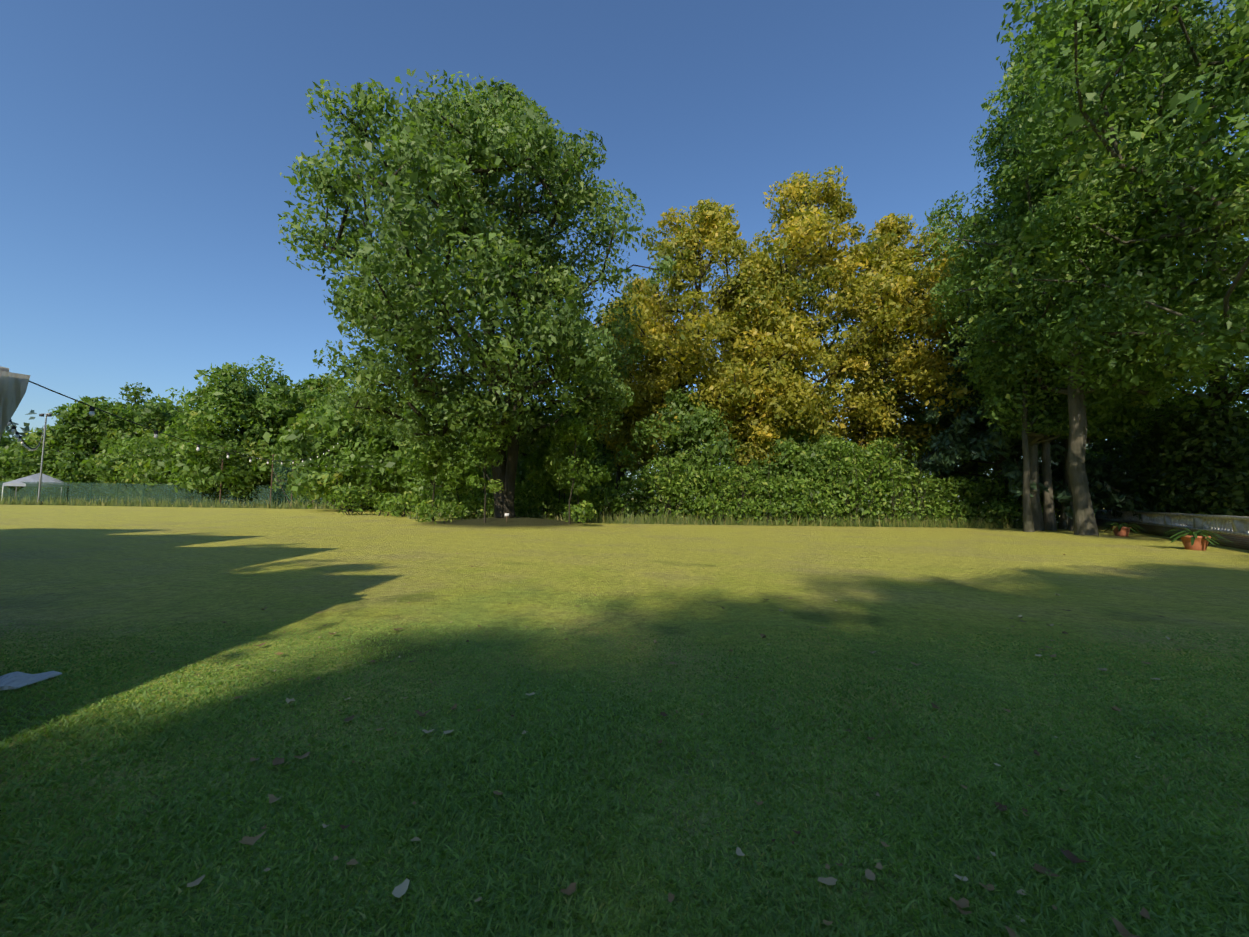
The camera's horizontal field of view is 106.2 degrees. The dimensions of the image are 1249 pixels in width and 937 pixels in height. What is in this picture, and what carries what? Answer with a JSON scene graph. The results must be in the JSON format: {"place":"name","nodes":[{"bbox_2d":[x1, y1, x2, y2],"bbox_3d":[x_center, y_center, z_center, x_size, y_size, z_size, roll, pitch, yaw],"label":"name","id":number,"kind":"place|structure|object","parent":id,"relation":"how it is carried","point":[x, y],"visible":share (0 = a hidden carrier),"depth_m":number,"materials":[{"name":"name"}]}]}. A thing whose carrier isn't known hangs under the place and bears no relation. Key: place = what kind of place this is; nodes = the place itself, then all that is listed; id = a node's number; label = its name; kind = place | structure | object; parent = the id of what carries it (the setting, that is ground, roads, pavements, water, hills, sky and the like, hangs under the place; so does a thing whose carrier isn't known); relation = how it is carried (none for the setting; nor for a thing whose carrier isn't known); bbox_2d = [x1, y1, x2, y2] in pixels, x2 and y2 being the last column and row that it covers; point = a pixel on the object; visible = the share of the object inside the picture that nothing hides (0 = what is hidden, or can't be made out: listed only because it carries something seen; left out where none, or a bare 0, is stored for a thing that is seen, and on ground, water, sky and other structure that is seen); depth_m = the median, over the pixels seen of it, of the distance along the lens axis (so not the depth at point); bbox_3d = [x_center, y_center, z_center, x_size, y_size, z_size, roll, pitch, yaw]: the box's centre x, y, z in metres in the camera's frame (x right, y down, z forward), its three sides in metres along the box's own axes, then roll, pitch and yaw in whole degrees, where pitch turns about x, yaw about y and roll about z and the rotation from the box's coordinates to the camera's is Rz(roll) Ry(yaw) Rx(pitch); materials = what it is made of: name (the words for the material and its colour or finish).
{"place":"outdoors","nodes":[
{"label":"outdoors","id":0,"kind":"place"},
{"bbox_2d":[29,381,341,464],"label":"string lights","id":1,"kind":"object","parent":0,"point":[91,410],"visible":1,"depth_m":5.76},
{"bbox_2d":[0,498,1248,936],"bbox_3d":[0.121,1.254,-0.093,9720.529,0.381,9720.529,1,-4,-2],"label":"lawn","id":2,"kind":"structure","parent":0,"point":[86,566],"depth_m":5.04,"materials":[{"name":"green plant"}]},
{"bbox_2d":[0,430,15,453],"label":"tree","id":3,"kind":"object","parent":2,"relation":"on","point":[4,435],"visible":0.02,"depth_m":55.55,"materials":[{"name":"green plant"}]},
{"bbox_2d":[0,438,15,448],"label":"tree","id":4,"kind":"object","parent":2,"relation":"on","point":[8,442],"depth_m":55.23,"materials":[{"name":"green plant"}]},
{"bbox_2d":[0,447,18,475],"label":"tree","id":5,"kind":"object","parent":2,"relation":"on","point":[8,455],"depth_m":53.44,"materials":[{"name":"green plant"}]},
{"bbox_2d":[0,366,29,439],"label":"pagoda tent","id":6,"kind":"object","parent":2,"relation":"on","point":[13,387],"visible":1,"depth_m":3.44,"materials":[{"name":"white fabric"}]},
{"bbox_2d":[7,419,45,450],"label":"string lights","id":7,"kind":"object","parent":6,"relation":"on","point":[19,437],"visible":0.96,"depth_m":8.30},
{"bbox_2d":[0,671,61,689],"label":"blanket","id":8,"kind":"object","parent":2,"relation":"on","point":[14,680],"visible":1,"depth_m":3.43,"materials":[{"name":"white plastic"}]},
{"bbox_2d":[1,473,62,500],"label":"gazebo","id":9,"kind":"object","parent":2,"relation":"on","point":[35,478],"visible":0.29,"depth_m":47.48,"materials":[{"name":"fabric"}]},
{"bbox_2d":[0,445,70,481],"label":"tree","id":10,"kind":"object","parent":2,"relation":"on","point":[4,460],"visible":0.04,"depth_m":50.82,"materials":[{"name":"green plant"}]},
{"bbox_2d":[37,413,51,503],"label":"lamp post","id":11,"kind":"object","parent":2,"relation":"on","point":[42,457],"visible":0.83,"depth_m":45.28,"materials":[{"name":"silver metal"}]},
{"bbox_2d":[0,424,105,481],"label":"tree","id":12,"kind":"object","parent":2,"relation":"on","point":[23,457],"visible":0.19,"depth_m":51.56,"materials":[{"name":"green plant"}]},
{"bbox_2d":[18,395,145,482],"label":"tree","id":13,"kind":"object","parent":2,"relation":"on","point":[74,416],"visible":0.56,"depth_m":53.65,"materials":[{"name":"green plant"}]},
{"bbox_2d":[70,405,127,464],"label":"tree","id":14,"kind":"object","parent":2,"relation":"on","point":[116,407],"visible":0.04,"depth_m":57.97,"materials":[{"name":"green plant"}]},
{"bbox_2d":[81,382,175,469],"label":"tree","id":15,"kind":"object","parent":2,"relation":"on","point":[135,393],"visible":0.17,"depth_m":61.49,"materials":[{"name":"green plant"}]},
{"bbox_2d":[76,402,190,483],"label":"tree","id":16,"kind":"object","parent":2,"relation":"on","point":[153,412],"visible":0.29,"depth_m":56.24,"materials":[{"name":"green plant"}]},
{"bbox_2d":[81,430,188,483],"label":"tree","id":17,"kind":"object","parent":2,"relation":"on","point":[105,469],"visible":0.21,"depth_m":51.02,"materials":[{"name":"green plant"}]},
{"bbox_2d":[0,481,272,505],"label":"netted fence","id":18,"kind":"object","parent":2,"relation":"on","point":[93,491],"visible":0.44,"depth_m":47.33,"materials":[{"name":"green metal"}]},
{"bbox_2d":[127,401,195,435],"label":"tree","id":19,"kind":"object","parent":2,"relation":"on","point":[176,407],"visible":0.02,"depth_m":61.88,"materials":[{"name":"green plant"}]},
{"bbox_2d":[106,428,236,489],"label":"shrub","id":20,"kind":"object","parent":2,"relation":"on","point":[152,469],"visible":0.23,"depth_m":48.54,"materials":[{"name":"green plant"}]},
{"bbox_2d":[0,493,384,509],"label":"weeds along fence","id":21,"kind":"object","parent":2,"relation":"on","point":[201,504],"visible":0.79,"depth_m":43.33,"materials":[{"name":"green plant"}]},
{"bbox_2d":[0,451,386,507],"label":"bushes","id":22,"kind":"object","parent":2,"relation":"on","point":[83,479],"visible":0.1,"depth_m":51.41,"materials":[{"name":"green plant"}]},
{"bbox_2d":[176,410,219,427],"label":"tree","id":23,"kind":"object","parent":2,"relation":"on","point":[186,415],"visible":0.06,"depth_m":61.74,"materials":[{"name":"green plant"}]},
{"bbox_2d":[156,363,276,491],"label":"tree","id":24,"kind":"object","parent":2,"relation":"on","point":[201,407],"visible":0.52,"depth_m":46.42,"materials":[{"name":"green plant"}]},
{"bbox_2d":[219,446,225,501],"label":"lamp post","id":25,"kind":"object","parent":2,"relation":"on","point":[222,472],"visible":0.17,"depth_m":46.20,"materials":[{"name":"metal"}]},
{"bbox_2d":[243,454,374,467],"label":"string lights","id":26,"kind":"object","parent":25,"relation":"attached to","point":[303,465],"visible":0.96,"depth_m":34.54,"materials":[{"name":"black plastic"}]},
{"bbox_2d":[166,362,296,492],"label":"tree","id":27,"kind":"object","parent":2,"relation":"on","point":[259,427],"visible":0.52,"depth_m":47.57,"materials":[{"name":"green plant"}]},
{"bbox_2d":[215,355,302,431],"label":"tree","id":28,"kind":"object","parent":2,"relation":"on","point":[279,379],"visible":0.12,"depth_m":56.96,"materials":[{"name":"green plant"}]},
{"bbox_2d":[207,382,311,499],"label":"tree","id":29,"kind":"object","parent":2,"relation":"on","point":[275,402],"visible":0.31,"depth_m":48.38,"materials":[{"name":"green plant"}]},
{"bbox_2d":[256,400,301,504],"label":"tree","id":30,"kind":"object","parent":2,"relation":"on","point":[281,448],"depth_m":53.35,"materials":[{"name":"green plant"}]},
{"bbox_2d":[268,378,321,504],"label":"tree","id":31,"kind":"object","parent":2,"relation":"on","point":[299,388],"visible":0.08,"depth_m":53.21,"materials":[{"name":"green plant"}]},
{"bbox_2d":[270,454,334,507],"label":"fence","id":32,"kind":"object","parent":2,"relation":"on","point":[291,495],"visible":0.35,"depth_m":45.68,"materials":[{"name":"metal"}]},
{"bbox_2d":[267,373,344,505],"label":"tree","id":33,"kind":"object","parent":2,"relation":"on","point":[314,396],"visible":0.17,"depth_m":53.56,"materials":[{"name":"green plant"}]},
{"bbox_2d":[269,395,345,505],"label":"tree","id":34,"kind":"object","parent":2,"relation":"on","point":[313,405],"visible":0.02,"depth_m":48.07,"materials":[{"name":"green plant"}]},
{"bbox_2d":[258,394,412,511],"bbox_3d":[-23.405,-1.443,39.575,12.566,10.243,11.940,1,-4,-2],"label":"shrub","id":35,"kind":"object","parent":2,"relation":"on","point":[315,478],"visible":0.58,"depth_m":36.55,"materials":[{"name":"green plant"}]},
{"bbox_2d":[283,399,404,509],"bbox_3d":[-23.006,-1.446,42.106,11.449,10.381,11.493,1,-4,-2],"label":"shrub","id":36,"kind":"object","parent":2,"relation":"on","point":[330,453],"visible":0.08,"depth_m":38.82,"materials":[{"name":"green plant"}]},
{"bbox_2d":[300,380,411,506],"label":"tree","id":37,"kind":"object","parent":2,"relation":"on","point":[333,411],"visible":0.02,"depth_m":46.16,"materials":[{"name":"green plant"}]},
{"bbox_2d":[350,376,460,503],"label":"tree","id":38,"kind":"object","parent":2,"relation":"on","point":[374,482],"visible":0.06,"depth_m":37.69,"materials":[{"name":"green plant"}]},
{"bbox_2d":[387,394,490,508],"bbox_3d":[-15.185,-1.529,39.015,9.824,10.388,10.779,1,-4,-2],"label":"shrub","id":39,"kind":"object","parent":2,"relation":"on","point":[408,485],"visible":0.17,"depth_m":36.93,"materials":[{"name":"green plant"}]},
{"bbox_2d":[405,408,525,475],"bbox_3d":[-13.820,-1.533,42.240,11.598,10.838,11.691,1,-4,-2],"label":"shrub","id":40,"kind":"object","parent":2,"relation":"on","point":[458,448],"visible":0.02,"depth_m":38.70,"materials":[{"name":"green plant"}]},
{"bbox_2d":[278,69,677,517],"bbox_3d":[-6.537,-9.025,23.891,18.749,23.058,19.594,1,-4,-2],"label":"ash tree","id":41,"kind":"object","parent":2,"relation":"on","point":[506,130],"visible":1,"depth_m":20.04,"materials":[{"name":"green plant"}]},
{"bbox_2d":[458,434,538,505],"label":"tree","id":42,"kind":"object","parent":2,"relation":"on","point":[522,456],"depth_m":39.20,"materials":[{"name":"green plant"}]},
{"bbox_2d":[400,395,611,523],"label":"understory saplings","id":43,"kind":"object","parent":2,"relation":"on","point":[564,470],"visible":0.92,"depth_m":24.09,"materials":[{"name":"green plant"}]},
{"bbox_2d":[459,440,591,510],"bbox_3d":[-8.862,-0.405,40.728,12.174,8.566,10.313,1,-4,-2],"label":"shrub","id":44,"kind":"object","parent":2,"relation":"on","point":[521,472],"visible":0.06,"depth_m":37.69,"materials":[{"name":"green plant"}]},
{"bbox_2d":[4,410,1123,503],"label":"tree belt","id":45,"kind":"object","parent":2,"relation":"on","point":[24,430],"visible":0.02,"depth_m":85.72,"materials":[{"name":"green plant"}]},
{"bbox_2d":[506,410,626,511],"bbox_3d":[-5.973,-0.820,42.538,12.248,9.806,11.975,1,-4,-2],"label":"shrub","id":46,"kind":"object","parent":2,"relation":"on","point":[542,443],"visible":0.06,"depth_m":38.94,"materials":[{"name":"green plant"}]},
{"bbox_2d":[540,435,629,498],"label":"tree","id":47,"kind":"object","parent":2,"relation":"on","point":[590,454],"visible":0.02,"depth_m":43.15,"materials":[{"name":"green plant"}]},
{"bbox_2d":[552,409,650,507],"bbox_3d":[-2.365,-1.937,43.302,10.614,12.137,11.371,1,-4,-2],"label":"shrub","id":48,"kind":"object","parent":2,"relation":"on","point":[606,483],"visible":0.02,"depth_m":39.97,"materials":[{"name":"green plant"}]},
{"bbox_2d":[593,275,688,513],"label":"poplar tree","id":49,"kind":"object","parent":2,"relation":"on","point":[633,416],"visible":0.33,"depth_m":35.86,"materials":[{"name":"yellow plant"}]},
{"bbox_2d":[73,549,1240,936],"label":"fallen leaves","id":50,"kind":"object","parent":2,"relation":"on","point":[399,891],"visible":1,"depth_m":1.87,"materials":[{"name":"brown plant"}]},
{"bbox_2d":[322,417,1062,525],"bbox_3d":[3.462,0.288,28.925,47.700,7.268,7.242,1,-4,3],"label":"hedge","id":51,"kind":"object","parent":2,"relation":"on","point":[894,495],"visible":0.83,"depth_m":27.90,"materials":[{"name":"green plant"}]},
{"bbox_2d":[618,197,822,518],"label":"poplar tree","id":52,"kind":"object","parent":2,"relation":"on","point":[713,229],"visible":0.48,"depth_m":31.59,"materials":[{"name":"yellow plant"}]},
{"bbox_2d":[407,506,1059,528],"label":"weeds","id":53,"kind":"object","parent":2,"relation":"on","point":[857,522],"visible":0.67,"depth_m":26.28,"materials":[{"name":"green plant"}]},
{"bbox_2d":[683,251,825,517],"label":"poplar tree","id":54,"kind":"object","parent":2,"relation":"on","point":[785,396],"visible":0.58,"depth_m":30.11,"materials":[{"name":"yellow plant"}]},
{"bbox_2d":[553,347,1022,520],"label":"trees","id":55,"kind":"object","parent":2,"relation":"on","point":[804,456],"visible":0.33,"depth_m":29.84,"materials":[{"name":"green plant"}]},
{"bbox_2d":[720,165,940,518],"bbox_3d":[14.120,-9.372,34.574,15.815,26.298,15.062,1,-4,-2],"label":"poplar tree","id":56,"kind":"object","parent":2,"relation":"on","point":[804,229],"visible":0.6,"depth_m":32.13,"materials":[{"name":"yellow plant"}]},
{"bbox_2d":[805,212,974,505],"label":"poplar tree","id":57,"kind":"object","parent":2,"relation":"on","point":[888,233],"visible":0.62,"depth_m":32.31,"materials":[{"name":"yellow plant"}]},
{"bbox_2d":[873,240,1013,520],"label":"poplar tree","id":58,"kind":"object","parent":2,"relation":"on","point":[904,404],"visible":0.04,"depth_m":35.13,"materials":[{"name":"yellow plant"}]},
{"bbox_2d":[896,273,1172,519],"bbox_3d":[24.306,-4.860,30.179,12.837,17.003,12.831,1,-4,-2],"label":"cedar tree","id":59,"kind":"object","parent":2,"relation":"on","point":[953,441],"visible":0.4,"depth_m":27.88,"materials":[{"name":"green plant"}]},
{"bbox_2d":[945,166,1155,531],"bbox_3d":[21.686,-6.567,25.124,7.627,19.703,7.866,1,-4,-2],"label":"tree","id":60,"kind":"object","parent":2,"relation":"on","point":[1031,424],"visible":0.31,"depth_m":24.06,"materials":[{"name":"green plant"}]},
{"bbox_2d":[927,88,1200,530],"bbox_3d":[23.322,-9.093,26.378,10.364,24.940,10.776,1,-4,-2],"label":"tree","id":61,"kind":"object","parent":2,"relation":"on","point":[1038,521],"visible":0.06,"depth_m":25.33,"materials":[{"name":"green plant"}]},
{"bbox_2d":[944,137,1190,530],"bbox_3d":[24.346,-8.134,26.029,8.817,23.020,9.487,3,-4,-27],"label":"tree","id":62,"kind":"object","parent":2,"relation":"on","point":[1049,518],"visible":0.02,"depth_m":24.90,"materials":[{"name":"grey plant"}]},
{"bbox_2d":[913,0,1248,535],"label":"tree","id":63,"kind":"object","parent":2,"relation":"on","point":[1149,389],"visible":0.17,"depth_m":21.84,"materials":[{"name":"green plant"}]},
{"bbox_2d":[991,163,1179,530],"bbox_3d":[25.114,-7.010,26.096,7.355,20.831,7.891,1,-4,-2],"label":"tree","id":64,"kind":"object","parent":2,"relation":"on","point":[1115,420],"depth_m":24.61,"materials":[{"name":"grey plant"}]},
{"bbox_2d":[963,202,1215,529],"bbox_3d":[25.806,-8.334,27.409,10.266,23.657,9.627,1,-4,-2],"label":"tree","id":65,"kind":"object","parent":2,"relation":"on","point":[1063,522],"depth_m":26.36,"materials":[{"name":"green plant"}]},
{"bbox_2d":[969,0,1248,388],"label":"overhanging tree","id":66,"kind":"object","parent":2,"relation":"on","point":[1222,326],"visible":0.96,"depth_m":16.85,"materials":[{"name":"green plant"}]},
{"bbox_2d":[978,0,1248,513],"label":"overhanging tree","id":67,"kind":"object","parent":2,"relation":"on","point":[1221,388],"visible":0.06,"depth_m":22.52,"materials":[{"name":"green plant"}]},
{"bbox_2d":[979,394,1248,520],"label":"dark hedge","id":68,"kind":"object","parent":2,"relation":"on","point":[1179,467],"visible":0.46,"depth_m":23.05,"materials":[{"name":"green plant"}]},
{"bbox_2d":[1102,522,1145,536],"bbox_3d":[22.209,2.718,21.006,1.507,0.662,1.608,1,-4,-2],"label":"terracotta pot","id":69,"kind":"object","parent":2,"relation":"on","point":[1122,529],"visible":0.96,"depth_m":20.81,"materials":[{"name":"brown ceramic"}]},
{"bbox_2d":[1090,171,1248,455],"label":"overhanging tree","id":70,"kind":"object","parent":2,"relation":"on","point":[1206,384],"depth_m":29.33,"materials":[{"name":"green plant"}]},
{"bbox_2d":[1094,509,1248,549],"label":"stone wall","id":71,"kind":"structure","parent":2,"relation":"on","point":[1235,529],"depth_m":19.59,"materials":[{"name":"grey stone"}]},
{"bbox_2d":[1161,528,1230,550],"bbox_3d":[18.187,2.271,15.006,1.544,0.689,1.461,-3,-5,44],"label":"terracotta pot","id":72,"kind":"object","parent":2,"relation":"on","point":[1196,540],"visible":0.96,"depth_m":14.85,"materials":[{"name":"brown ceramic"}]},
{"bbox_2d":[0,0,1248,500],"label":"sky","id":73,"kind":"structure","parent":0,"point":[146,145],"materials":[{"name":"blue"}]}
]}

